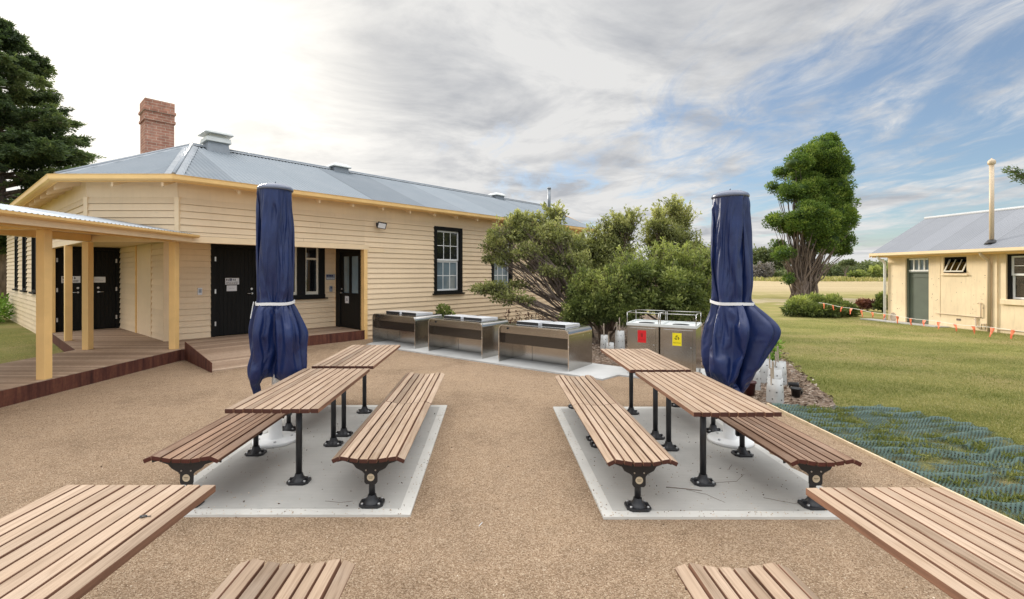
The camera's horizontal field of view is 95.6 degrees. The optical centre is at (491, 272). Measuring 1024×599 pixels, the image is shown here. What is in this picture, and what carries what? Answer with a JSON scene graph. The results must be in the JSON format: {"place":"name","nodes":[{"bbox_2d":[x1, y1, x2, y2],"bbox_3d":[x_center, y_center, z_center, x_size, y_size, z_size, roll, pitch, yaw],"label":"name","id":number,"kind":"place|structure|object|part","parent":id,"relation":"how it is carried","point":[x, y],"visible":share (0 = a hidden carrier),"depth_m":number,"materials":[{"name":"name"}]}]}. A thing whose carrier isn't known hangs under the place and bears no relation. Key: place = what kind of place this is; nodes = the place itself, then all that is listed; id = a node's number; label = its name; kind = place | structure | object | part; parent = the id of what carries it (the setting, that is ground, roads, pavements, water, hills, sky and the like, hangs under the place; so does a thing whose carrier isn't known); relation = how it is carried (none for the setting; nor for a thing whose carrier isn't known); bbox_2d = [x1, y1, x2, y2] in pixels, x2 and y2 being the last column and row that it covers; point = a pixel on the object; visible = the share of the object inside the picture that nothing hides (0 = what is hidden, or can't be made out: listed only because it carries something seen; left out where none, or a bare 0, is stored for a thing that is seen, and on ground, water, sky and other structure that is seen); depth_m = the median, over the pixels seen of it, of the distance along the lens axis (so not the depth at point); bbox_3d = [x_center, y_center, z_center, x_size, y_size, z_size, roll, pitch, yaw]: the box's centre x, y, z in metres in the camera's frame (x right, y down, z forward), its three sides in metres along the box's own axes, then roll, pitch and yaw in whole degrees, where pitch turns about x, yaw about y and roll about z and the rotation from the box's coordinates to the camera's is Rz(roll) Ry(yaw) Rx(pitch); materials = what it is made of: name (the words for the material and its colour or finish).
{"place":"outdoors","nodes":[
{"label":"outdoors","id":0,"kind":"place"},
{"bbox_2d":[0,281,1023,523],"bbox_3d":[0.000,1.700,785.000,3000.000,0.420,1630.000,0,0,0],"label":"ground","id":1,"kind":"structure","parent":0,"point":[769,298],"depth_m":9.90,"materials":[{"name":"green plant"}]},
{"bbox_2d":[0,293,15,322],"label":"bush","id":2,"kind":"object","parent":1,"relation":"on","point":[3,304],"visible":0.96,"depth_m":15.85,"materials":[{"name":"green plant"}]},
{"bbox_2d":[0,16,106,300],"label":"conifer tree","id":3,"kind":"object","parent":1,"relation":"on","point":[37,140],"visible":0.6,"depth_m":24.27,"materials":[{"name":"green plant"}]},
{"bbox_2d":[0,326,364,407],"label":"timber deck","id":4,"kind":"structure","parent":1,"relation":"on","point":[116,352],"depth_m":8.21,"materials":[{"name":"wood"}]},
{"bbox_2d":[0,204,199,379],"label":"verandah","id":5,"kind":"object","parent":4,"relation":"on","point":[44,228],"visible":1,"depth_m":6.46,"materials":[{"name":"paint"}]},
{"bbox_2d":[185,342,248,372],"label":"access ramp","id":6,"kind":"structure","parent":1,"relation":"on","point":[211,359],"depth_m":8.72,"materials":[{"name":"wood"}]},
{"bbox_2d":[6,97,594,349],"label":"weatherboard building","id":7,"kind":"structure","parent":1,"relation":"on","point":[420,252],"depth_m":11.64,"materials":[{"name":"beige paint"}]},
{"bbox_2d":[12,236,18,290],"bbox_3d":[-16.138,-0.328,15.787,0.870,1.845,0.190,0,0,39],"label":"window","id":8,"kind":"structure","parent":7,"relation":"in","point":[16,237],"depth_m":15.94,"materials":[{"name":"black wood"}]},
{"bbox_2d":[19,237,27,291],"bbox_3d":[-14.553,-0.328,14.487,0.970,1.845,0.190,0,0,39],"label":"window","id":9,"kind":"structure","parent":7,"relation":"in","point":[24,243],"depth_m":14.66,"materials":[{"name":"black wood"}]},
{"bbox_2d":[28,237,35,293],"bbox_3d":[-12.976,-0.328,13.193,0.950,1.845,0.190,0,0,39],"label":"window","id":10,"kind":"structure","parent":7,"relation":"in","point":[33,240],"depth_m":13.38,"materials":[{"name":"black wood"}]},
{"bbox_2d":[55,246,81,331],"bbox_3d":[-10.707,0.405,11.792,0.125,2.150,0.680,0,0,43],"label":"door","id":11,"kind":"structure","parent":7,"relation":"in","point":[76,251],"depth_m":11.82,"materials":[{"name":"black wood"}]},
{"bbox_2d":[61,276,79,282],"bbox_3d":[-10.697,0.170,11.796,0.010,0.170,0.360,0,0,43],"label":"toilet sign","id":12,"kind":"object","parent":7,"relation":"attached to","point":[75,279],"visible":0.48,"depth_m":11.84,"materials":[{"name":"white paper"}]},
{"bbox_2d":[94,277,105,282],"bbox_3d":[-10.313,0.180,12.204,0.007,0.150,0.240,0,0,43],"label":"paper notice","id":13,"kind":"object","parent":7,"relation":"attached to","point":[99,279],"visible":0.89,"depth_m":12.20,"materials":[{"name":"white paper"}]},
{"bbox_2d":[94,247,120,328],"bbox_3d":[-10.246,0.405,12.279,0.125,2.150,0.660,0,0,43],"label":"door","id":14,"kind":"structure","parent":7,"relation":"in","point":[107,263],"depth_m":12.33,"materials":[{"name":"black wood"}]},
{"bbox_2d":[225,278,238,284],"bbox_3d":[-6.167,0.200,11.028,0.010,0.155,0.300,0,0,43],"label":"toilet sign","id":15,"kind":"object","parent":7,"relation":"attached to","point":[230,281],"visible":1,"depth_m":11.02,"materials":[{"name":"white paper"}]},
{"bbox_2d":[227,285,236,290],"bbox_3d":[-6.175,0.365,11.022,0.007,0.135,0.220,0,0,43],"label":"paper notice","id":16,"kind":"object","parent":7,"relation":"attached to","point":[231,287],"visible":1,"depth_m":11.02,"materials":[{"name":"white paper"}]},
{"bbox_2d":[210,244,256,336],"bbox_3d":[-6.112,0.405,11.093,0.125,2.150,1.090,0,0,43],"label":"door","id":17,"kind":"structure","parent":7,"relation":"in","point":[230,310],"depth_m":11.02,"materials":[{"name":"black wood"}]},
{"bbox_2d":[292,247,327,299],"bbox_3d":[-5.010,0.015,12.219,0.220,1.370,1.380,0,0,43],"label":"window","id":18,"kind":"structure","parent":7,"relation":"in","point":[308,263],"depth_m":12.42,"materials":[{"name":"black wood"}]},
{"bbox_2d":[326,274,334,279],"bbox_3d":[-4.442,0.115,12.790,0.007,0.150,0.270,0,0,43],"label":"facilities sign","id":19,"kind":"object","parent":7,"relation":"attached to","point":[330,276],"visible":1,"depth_m":12.79,"materials":[{"name":"grey"}]},
{"bbox_2d":[336,249,360,329],"bbox_3d":[-3.817,0.405,12.403,1.340,2.150,0.113,0,0,43],"label":"glazed door","id":20,"kind":"structure","parent":7,"relation":"in","point":[348,261],"depth_m":12.43,"materials":[{"name":"black wood"}]},
{"bbox_2d":[376,221,386,228],"bbox_3d":[-2.881,-1.232,12.102,0.252,0.202,0.214,0,0,-28],"label":"floodlight","id":21,"kind":"object","parent":7,"relation":"attached to","point":[381,225],"visible":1,"depth_m":12.04,"materials":[{"name":"white metal"}]},
{"bbox_2d":[432,226,464,294],"bbox_3d":[-1.316,-0.362,13.967,0.195,2.015,1.245,0,0,43],"label":"window","id":22,"kind":"structure","parent":7,"relation":"in","point":[448,241],"depth_m":14.05,"materials":[{"name":"black wood"}]},
{"bbox_2d":[491,233,514,291],"bbox_3d":[0.338,-0.362,15.716,0.195,2.015,1.170,0,0,43],"label":"window","id":23,"kind":"structure","parent":7,"relation":"in","point":[501,274],"depth_m":15.79,"materials":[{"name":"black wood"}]},
{"bbox_2d":[7,276,887,281],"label":"tall grass","id":24,"kind":"structure","parent":1,"relation":"on","point":[834,278],"depth_m":88.41,"materials":[{"name":"plant"}]},
{"bbox_2d":[0,338,952,598],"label":"gravel yard","id":25,"kind":"structure","parent":1,"relation":"on","point":[68,437],"depth_m":3.19,"materials":[{"name":"beige gravel"}]},
{"bbox_2d":[0,485,215,598],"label":"picnic table","id":26,"kind":"object","parent":25,"relation":"on","point":[72,542],"visible":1,"depth_m":1.71,"materials":[{"name":"brown wood"}]},
{"bbox_2d":[208,559,354,598],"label":"bench","id":27,"kind":"object","parent":25,"relation":"on","point":[254,579],"visible":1,"depth_m":1.96,"materials":[{"name":"brown wood"}]},
{"bbox_2d":[184,405,446,516],"bbox_3d":[-1.513,1.703,4.555,1.894,0.054,2.670,0,0,0],"label":"concrete pad","id":28,"kind":"object","parent":25,"relation":"on","point":[337,483],"visible":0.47,"depth_m":3.78,"materials":[{"name":"grey concrete"}]},
{"bbox_2d":[143,412,286,507],"bbox_3d":[-2.185,1.481,3.827,0.532,0.390,1.151,0,0,0],"label":"bench","id":29,"kind":"object","parent":28,"relation":"on","point":[186,458],"visible":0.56,"depth_m":3.58,"materials":[{"name":"brown wood"}]},
{"bbox_2d":[246,182,308,448],"bbox_3d":[-2.134,0.383,4.632,0.524,2.587,0.521,0,0,44],"label":"folded umbrella","id":30,"kind":"object","parent":28,"relation":"on","point":[277,333],"visible":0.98,"depth_m":4.50,"materials":[{"name":"blue fabric"}]},
{"bbox_2d":[282,413,295,431],"bbox_3d":[-2.170,1.481,5.434,0.512,0.390,1.135,0,0,0],"label":"bench","id":31,"kind":"object","parent":28,"relation":"on","point":[288,426],"visible":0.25,"depth_m":4.93,"materials":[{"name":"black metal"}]},
{"bbox_2d":[225,368,369,485],"bbox_3d":[-1.545,1.315,3.945,0.655,0.722,1.386,0,0,0],"label":"picnic table","id":32,"kind":"object","parent":28,"relation":"on","point":[305,390],"visible":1,"depth_m":3.71,"materials":[{"name":"brown wood"}]},
{"bbox_2d":[312,345,399,436],"bbox_3d":[-1.530,1.315,5.448,0.635,0.722,1.430,0,0,0],"label":"picnic table","id":33,"kind":"object","parent":28,"relation":"on","point":[362,356],"visible":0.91,"depth_m":5.23,"materials":[{"name":"brown wood"}]},
{"bbox_2d":[331,401,430,508],"bbox_3d":[-0.868,1.481,3.952,0.517,0.390,1.399,0,0,0],"label":"bench","id":34,"kind":"object","parent":28,"relation":"on","point":[383,436],"visible":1,"depth_m":3.58,"materials":[{"name":"brown wood"}]},
{"bbox_2d":[381,372,444,405],"bbox_3d":[-0.863,1.481,5.337,0.512,0.390,1.372,0,0,0],"label":"bench","id":35,"kind":"object","parent":28,"relation":"on","point":[411,387],"visible":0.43,"depth_m":5.20,"materials":[{"name":"brown wood"}]},
{"bbox_2d":[366,340,703,380],"bbox_3d":[0.211,1.695,9.260,8.019,0.050,1.741,0,0,32],"label":"concrete apron","id":36,"kind":"object","parent":25,"relation":"on","point":[601,372],"visible":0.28,"depth_m":8.45,"materials":[{"name":"grey concrete"}]},
{"bbox_2d":[372,310,442,348],"bbox_3d":[-2.001,1.287,10.996,1.502,0.766,0.870,0,0,38],"label":"barbecue","id":37,"kind":"object","parent":36,"relation":"on","point":[407,326],"visible":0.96,"depth_m":10.78,"materials":[{"name":"silver metal"}]},
{"bbox_2d":[428,314,508,358],"bbox_3d":[-0.501,1.287,9.806,1.502,0.766,0.870,0,0,38],"label":"barbecue","id":38,"kind":"object","parent":36,"relation":"on","point":[471,333],"visible":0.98,"depth_m":9.59,"materials":[{"name":"silver metal"}]},
{"bbox_2d":[498,320,591,371],"bbox_3d":[0.984,1.287,8.636,1.502,0.766,0.870,0,0,38],"label":"barbecue","id":39,"kind":"object","parent":36,"relation":"on","point":[569,344],"visible":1,"depth_m":8.41,"materials":[{"name":"silver metal"}]},
{"bbox_2d":[626,309,665,372],"bbox_3d":[2.626,1.159,7.855,0.524,1.022,0.654,0,0,31],"label":"bin cabinet","id":40,"kind":"object","parent":36,"relation":"on","point":[643,334],"visible":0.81,"depth_m":7.60,"materials":[{"name":"silver metal"}]},
{"bbox_3d":[2.460,1.224,7.587,0.410,0.650,0.022,0,0,31],"label":"door","id":41,"kind":"part","parent":40,"relation":"part of","materials":[{"name":"silver metal"}]},
{"bbox_2d":[659,311,701,372],"bbox_3d":[3.090,1.159,7.579,0.554,1.022,0.654,0,0,31],"label":"bin cabinet","id":42,"kind":"object","parent":36,"relation":"on","point":[680,342],"visible":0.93,"depth_m":7.32,"materials":[{"name":"silver metal"}]},
{"bbox_3d":[2.928,1.224,7.308,0.440,0.650,0.022,0,0,31],"label":"door","id":43,"kind":"part","parent":42,"relation":"part of","materials":[{"name":"silver metal"}]},
{"bbox_2d":[553,407,840,519],"bbox_3d":[1.694,1.703,4.505,1.852,0.054,2.630,0,0,0],"label":"concrete pad","id":44,"kind":"object","parent":25,"relation":"on","point":[754,481],"visible":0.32,"depth_m":3.73,"materials":[{"name":"grey concrete"}]},
{"bbox_2d":[555,375,620,441],"bbox_3d":[1.041,1.481,5.224,0.487,0.390,1.278,0,0,0],"label":"bench","id":45,"kind":"object","parent":44,"relation":"on","point":[590,390],"visible":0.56,"depth_m":5.09,"materials":[{"name":"brown wood"}]},
{"bbox_2d":[573,403,677,511],"bbox_3d":[1.043,1.481,3.891,0.492,0.390,1.387,0,0,0],"label":"bench","id":46,"kind":"object","parent":44,"relation":"on","point":[623,438],"visible":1,"depth_m":3.53,"materials":[{"name":"brown wood"}]},
{"bbox_2d":[600,349,690,439],"bbox_3d":[1.665,1.315,5.208,0.600,0.722,1.270,0,0,0],"label":"picnic table","id":47,"kind":"object","parent":44,"relation":"on","point":[631,361],"visible":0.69,"depth_m":4.99,"materials":[{"name":"brown wood"}]},
{"bbox_2d":[671,402,721,432],"bbox_3d":[2.340,1.481,5.390,0.481,0.390,1.126,0,0,0],"label":"bench","id":48,"kind":"object","parent":44,"relation":"on","point":[713,427],"visible":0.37,"depth_m":4.88,"materials":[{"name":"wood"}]},
{"bbox_2d":[635,372,781,486],"bbox_3d":[1.685,1.315,3.830,0.605,0.722,1.315,0,0,0],"label":"picnic table","id":49,"kind":"object","parent":44,"relation":"on","point":[698,394],"visible":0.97,"depth_m":3.68,"materials":[{"name":"brown wood"}]},
{"bbox_2d":[699,189,781,448],"bbox_3d":[2.466,0.418,4.617,0.708,2.516,0.676,0,0,0],"label":"folded umbrella","id":50,"kind":"object","parent":44,"relation":"on","point":[741,334],"visible":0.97,"depth_m":4.47,"materials":[{"name":"blue fabric"}]},
{"bbox_2d":[716,416,861,509],"bbox_3d":[2.310,1.481,3.781,0.492,0.390,1.165,0,0,0],"label":"bench","id":51,"kind":"object","parent":44,"relation":"on","point":[814,459],"visible":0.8,"depth_m":3.50,"materials":[{"name":"brown wood"}]},
{"bbox_2d":[675,563,818,598],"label":"bench","id":52,"kind":"object","parent":25,"relation":"on","point":[768,581],"visible":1,"depth_m":1.95,"materials":[{"name":"brown wood"}]},
{"bbox_2d":[806,487,1023,598],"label":"picnic table","id":53,"kind":"object","parent":25,"relation":"on","point":[952,545],"visible":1,"depth_m":1.70,"materials":[{"name":"brown wood"}]},
{"bbox_2d":[511,315,833,407],"bbox_3d":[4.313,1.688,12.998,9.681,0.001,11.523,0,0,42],"label":"mulch bed","id":54,"kind":"object","parent":1,"relation":"on","point":[602,359],"visible":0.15,"depth_m":7.21,"materials":[{"name":"brown wood"}]},
{"bbox_2d":[434,303,455,316],"bbox_3d":[-1.260,1.275,12.388,0.615,0.960,0.445,0,0,0],"label":"young shrub","id":55,"kind":"object","parent":54,"relation":"on","point":[447,311],"visible":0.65,"depth_m":12.36,"materials":[{"name":"green plant"}]},
{"bbox_2d":[467,199,604,337],"bbox_3d":[1.181,-0.102,12.163,3.675,3.751,1.714,0,0,0],"label":"coastal shrub","id":56,"kind":"object","parent":54,"relation":"on","point":[563,255],"visible":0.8,"depth_m":11.94,"materials":[{"name":"green plant"}]},
{"bbox_2d":[556,263,644,343],"bbox_3d":[2.651,0.755,11.056,2.226,2.028,1.370,0,0,8],"label":"coastal shrub","id":57,"kind":"object","parent":54,"relation":"on","point":[598,300],"visible":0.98,"depth_m":10.88,"materials":[{"name":"green plant"}]},
{"bbox_2d":[600,323,607,351],"bbox_3d":[2.412,1.403,9.902,0.165,0.630,0.174,0,0,-17],"label":"tree guard","id":58,"kind":"object","parent":54,"relation":"on","point":[604,339],"visible":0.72,"depth_m":9.85,"materials":[{"name":"white plastic"}]},
{"bbox_2d":[571,205,648,330],"bbox_3d":[3.286,-0.118,13.552,2.302,3.771,1.967,0,0,33],"label":"coastal shrub","id":59,"kind":"object","parent":54,"relation":"on","point":[620,230],"visible":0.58,"depth_m":13.37,"materials":[{"name":"green plant"}]},
{"bbox_2d":[606,336,613,348],"bbox_3d":[2.506,1.526,9.757,0.196,0.385,0.186,0,0,44],"label":"tree guard","id":60,"kind":"object","parent":54,"relation":"on","point":[609,345],"visible":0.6,"depth_m":9.70,"materials":[{"name":"white plastic"}]},
{"bbox_2d":[615,317,624,348],"bbox_3d":[2.815,1.351,10.152,0.207,0.735,0.219,0,0,-11],"label":"tree guard","id":61,"kind":"object","parent":54,"relation":"on","point":[619,339],"visible":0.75,"depth_m":10.09,"materials":[{"name":"white plastic"}]},
{"bbox_2d":[612,236,712,326],"bbox_3d":[4.424,0.422,11.261,3.201,2.703,1.639,0,0,-15],"label":"coastal shrub","id":62,"kind":"object","parent":54,"relation":"on","point":[681,280],"visible":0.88,"depth_m":10.95,"materials":[{"name":"green plant"}]},
{"bbox_2d":[636,193,707,317],"bbox_3d":[5.741,-0.369,14.577,2.436,4.294,1.617,0,0,0],"label":"coastal shrub","id":63,"kind":"object","parent":54,"relation":"on","point":[675,216],"visible":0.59,"depth_m":14.42,"materials":[{"name":"green plant"}]},
{"bbox_2d":[745,381,756,395],"bbox_3d":[3.561,1.591,6.420,0.184,0.190,0.181,0,0,0],"label":"plant pot","id":64,"kind":"object","parent":54,"relation":"on","point":[750,391],"visible":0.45,"depth_m":6.35,"materials":[{"name":"red plastic"}]},
{"bbox_2d":[754,370,760,389],"bbox_3d":[3.842,1.421,6.753,0.165,0.595,0.174,0,0,-29],"label":"tree guard","id":65,"kind":"object","parent":54,"relation":"on","point":[758,384],"visible":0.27,"depth_m":6.67,"materials":[{"name":"white plastic"}]},
{"bbox_2d":[760,359,771,383],"bbox_3d":[4.219,1.403,7.128,0.185,0.630,0.175,0,0,38],"label":"tree guard","id":66,"kind":"object","parent":54,"relation":"on","point":[764,372],"visible":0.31,"depth_m":7.07,"materials":[{"name":"white plastic"}]},
{"bbox_2d":[766,361,783,403],"bbox_3d":[3.716,1.442,6.053,0.202,0.551,0.213,0,0,-17],"label":"tree guard","id":67,"kind":"object","parent":54,"relation":"on","point":[775,391],"visible":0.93,"depth_m":6.01,"materials":[{"name":"white plastic"}]},
{"bbox_2d":[768,354,782,377],"bbox_3d":[3.898,1.394,6.390,0.196,0.648,0.186,0,0,27],"label":"tree guard","id":68,"kind":"object","parent":54,"relation":"on","point":[777,372],"visible":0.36,"depth_m":6.32,"materials":[{"name":"white plastic"}]},
{"bbox_2d":[767,339,785,360],"bbox_3d":[4.451,1.339,7.346,0.372,0.702,0.304,0,0,-33],"label":"leafy plant","id":69,"kind":"object","parent":54,"relation":"on","point":[772,354],"visible":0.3,"depth_m":7.29,"materials":[{"name":"green plant"}]},
{"bbox_2d":[774,346,786,385],"bbox_3d":[4.388,1.421,7.051,0.196,0.595,0.207,0,0,-11],"label":"tree guard","id":70,"kind":"object","parent":54,"relation":"on","point":[779,364],"visible":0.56,"depth_m":7.00,"materials":[{"name":"white plastic"}]},
{"bbox_2d":[788,382,798,386],"bbox_3d":[4.436,1.647,6.826,0.130,0.085,0.086,0,0,21],"label":"plant pot","id":71,"kind":"object","parent":54,"relation":"on","point":[793,384],"visible":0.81,"depth_m":6.80,"materials":[{"name":"black plastic"}]},
{"bbox_2d":[790,387,801,397],"bbox_3d":[4.131,1.623,6.300,0.134,0.125,0.132,0,0,0],"label":"plant pot","id":72,"kind":"object","parent":54,"relation":"on","point":[795,392],"visible":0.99,"depth_m":6.26,"materials":[{"name":"black plastic"}]},
{"bbox_2d":[752,250,759,266],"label":"tree","id":73,"kind":"object","parent":1,"relation":"on","point":[756,252],"visible":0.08,"depth_m":148.48,"materials":[{"name":"green plant"}]},
{"bbox_2d":[752,243,771,265],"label":"tree","id":74,"kind":"object","parent":1,"relation":"on","point":[761,253],"visible":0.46,"depth_m":149.39,"materials":[{"name":"green plant"}]},
{"bbox_2d":[752,261,775,277],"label":"dune shrub","id":75,"kind":"object","parent":1,"relation":"on","point":[760,269],"visible":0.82,"depth_m":97.15,"materials":[{"name":"grey plant"}]},
{"bbox_2d":[758,245,780,268],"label":"tree","id":76,"kind":"object","parent":1,"relation":"on","point":[770,251],"visible":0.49,"depth_m":148.93,"materials":[{"name":"green plant"}]},
{"bbox_2d":[771,269,786,277],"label":"dune shrub","id":77,"kind":"object","parent":1,"relation":"on","point":[776,274],"visible":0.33,"depth_m":102.52,"materials":[{"name":"green plant"}]},
{"bbox_2d":[771,256,793,270],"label":"tree","id":78,"kind":"object","parent":1,"relation":"on","point":[778,266],"visible":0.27,"depth_m":148.98,"materials":[{"name":"green plant"}]},
{"bbox_2d":[761,131,861,298],"bbox_3d":[20.548,-3.633,29.965,6.354,11.012,4.297,0,0,0],"label":"cypress tree","id":79,"kind":"object","parent":1,"relation":"on","point":[822,215],"visible":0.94,"depth_m":29.22,"materials":[{"name":"green plant"}]},
{"bbox_2d":[779,292,860,317],"bbox_3d":[12.835,1.311,18.135,3.248,1.154,1.889,0,0,0],"label":"bush","id":80,"kind":"object","parent":1,"relation":"on","point":[810,305],"visible":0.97,"depth_m":17.87,"materials":[{"name":"green plant"}]},
{"bbox_2d":[818,262,844,276],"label":"dune shrub","id":81,"kind":"object","parent":1,"relation":"on","point":[834,269],"visible":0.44,"depth_m":123.52,"materials":[{"name":"green plant"}]},
{"bbox_2d":[821,262,851,276],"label":"dune shrub","id":82,"kind":"object","parent":1,"relation":"on","point":[849,268],"visible":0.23,"depth_m":125.26,"materials":[{"name":"green plant"}]},
{"bbox_2d":[838,258,857,276],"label":"tree","id":83,"kind":"object","parent":1,"relation":"on","point":[842,263],"visible":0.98,"depth_m":119.66,"materials":[{"name":"green plant"}]},
{"bbox_2d":[841,264,862,275],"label":"dune shrub","id":84,"kind":"object","parent":1,"relation":"on","point":[851,269],"visible":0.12,"depth_m":126.92,"materials":[{"name":"green plant"}]},
{"bbox_2d":[846,269,869,277],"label":"dune shrub","id":85,"kind":"object","parent":1,"relation":"on","point":[860,273],"visible":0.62,"depth_m":94.87,"materials":[{"name":"green plant"}]},
{"bbox_2d":[855,297,874,311],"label":"red bush","id":86,"kind":"object","parent":1,"relation":"on","point":[863,303],"visible":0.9,"depth_m":20.38,"materials":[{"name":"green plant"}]},
{"bbox_2d":[852,261,881,271],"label":"dune shrub","id":87,"kind":"object","parent":1,"relation":"on","point":[865,265],"visible":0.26,"depth_m":120.61,"materials":[{"name":"green plant"}]},
{"bbox_2d":[861,260,887,266],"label":"dune shrub","id":88,"kind":"object","parent":1,"relation":"on","point":[880,262],"visible":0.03,"depth_m":130.39,"materials":[{"name":"green plant"}]},
{"bbox_2d":[866,263,887,277],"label":"dune shrub","id":89,"kind":"object","parent":1,"relation":"on","point":[876,270],"visible":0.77,"depth_m":94.25,"materials":[{"name":"green plant"}]},
{"bbox_2d":[871,291,887,311],"bbox_3d":[16.840,1.257,20.004,0.819,0.998,0.689,0,0,0],"label":"conifer","id":90,"kind":"object","parent":1,"relation":"on","point":[878,303],"visible":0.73,"depth_m":19.95,"materials":[{"name":"green plant"}]},
{"bbox_2d":[767,403,1023,525],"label":"timber edging","id":91,"kind":"object","parent":1,"relation":"on","point":[898,467],"visible":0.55,"depth_m":4.19,"materials":[{"name":"brown wood"}]},
{"bbox_2d":[772,403,1023,523],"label":"erosion netting","id":92,"kind":"object","parent":1,"relation":"on","point":[938,473],"visible":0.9,"depth_m":4.39,"materials":[{"name":"teal plastic"}]},
{"bbox_2d":[869,158,1023,334],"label":"rendered building","id":93,"kind":"structure","parent":1,"relation":"on","point":[964,268],"depth_m":14.29,"materials":[{"name":"beige paint"}]},
{"bbox_2d":[909,258,927,271],"bbox_3d":[14.228,-0.263,15.425,0.080,0.435,0.710,0,0,-7],"label":"transom window","id":94,"kind":"structure","parent":93,"relation":"in","point":[917,264],"depth_m":15.43,"materials":[{"name":"white paint"}]},
{"bbox_2d":[910,273,927,323],"bbox_3d":[14.234,0.838,15.434,0.065,1.665,0.605,0,0,-7],"label":"door","id":95,"kind":"structure","parent":93,"relation":"in","point":[918,281],"depth_m":15.42,"materials":[{"name":"green paint"}]},
{"bbox_2d":[940,257,967,275],"bbox_3d":[14.323,-0.203,14.293,0.281,0.575,0.740,0,0,-7],"label":"awning window","id":96,"kind":"structure","parent":93,"relation":"in","point":[956,264],"depth_m":14.30,"materials":[{"name":"white wood"}]},
{"bbox_2d":[1000,254,1023,305],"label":"window","id":97,"kind":"structure","parent":93,"relation":"in","point":[1015,262],"depth_m":12.96,"materials":[{"name":"wood"}]},
{"bbox_2d":[1002,166,1023,184],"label":"conifer tree","id":98,"kind":"object","parent":1,"relation":"on","point":[1017,174],"visible":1,"depth_m":25.09,"materials":[{"name":"green plant"}]},
{"bbox_2d":[0,0,1023,268],"label":"sky","id":99,"kind":"structure","parent":0,"point":[605,105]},
{"bbox_2d":[861,318,948,327],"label":"path","id":100,"kind":"structure","parent":0,"point":[890,321],"depth_m":15.60,"materials":[{"name":"concrete"}]},
{"bbox_2d":[823,303,1023,338],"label":"flag bunting","id":101,"kind":"object","parent":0,"point":[973,327],"visible":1,"depth_m":12.45,"materials":[{"name":"orange plastic"}]}
]}

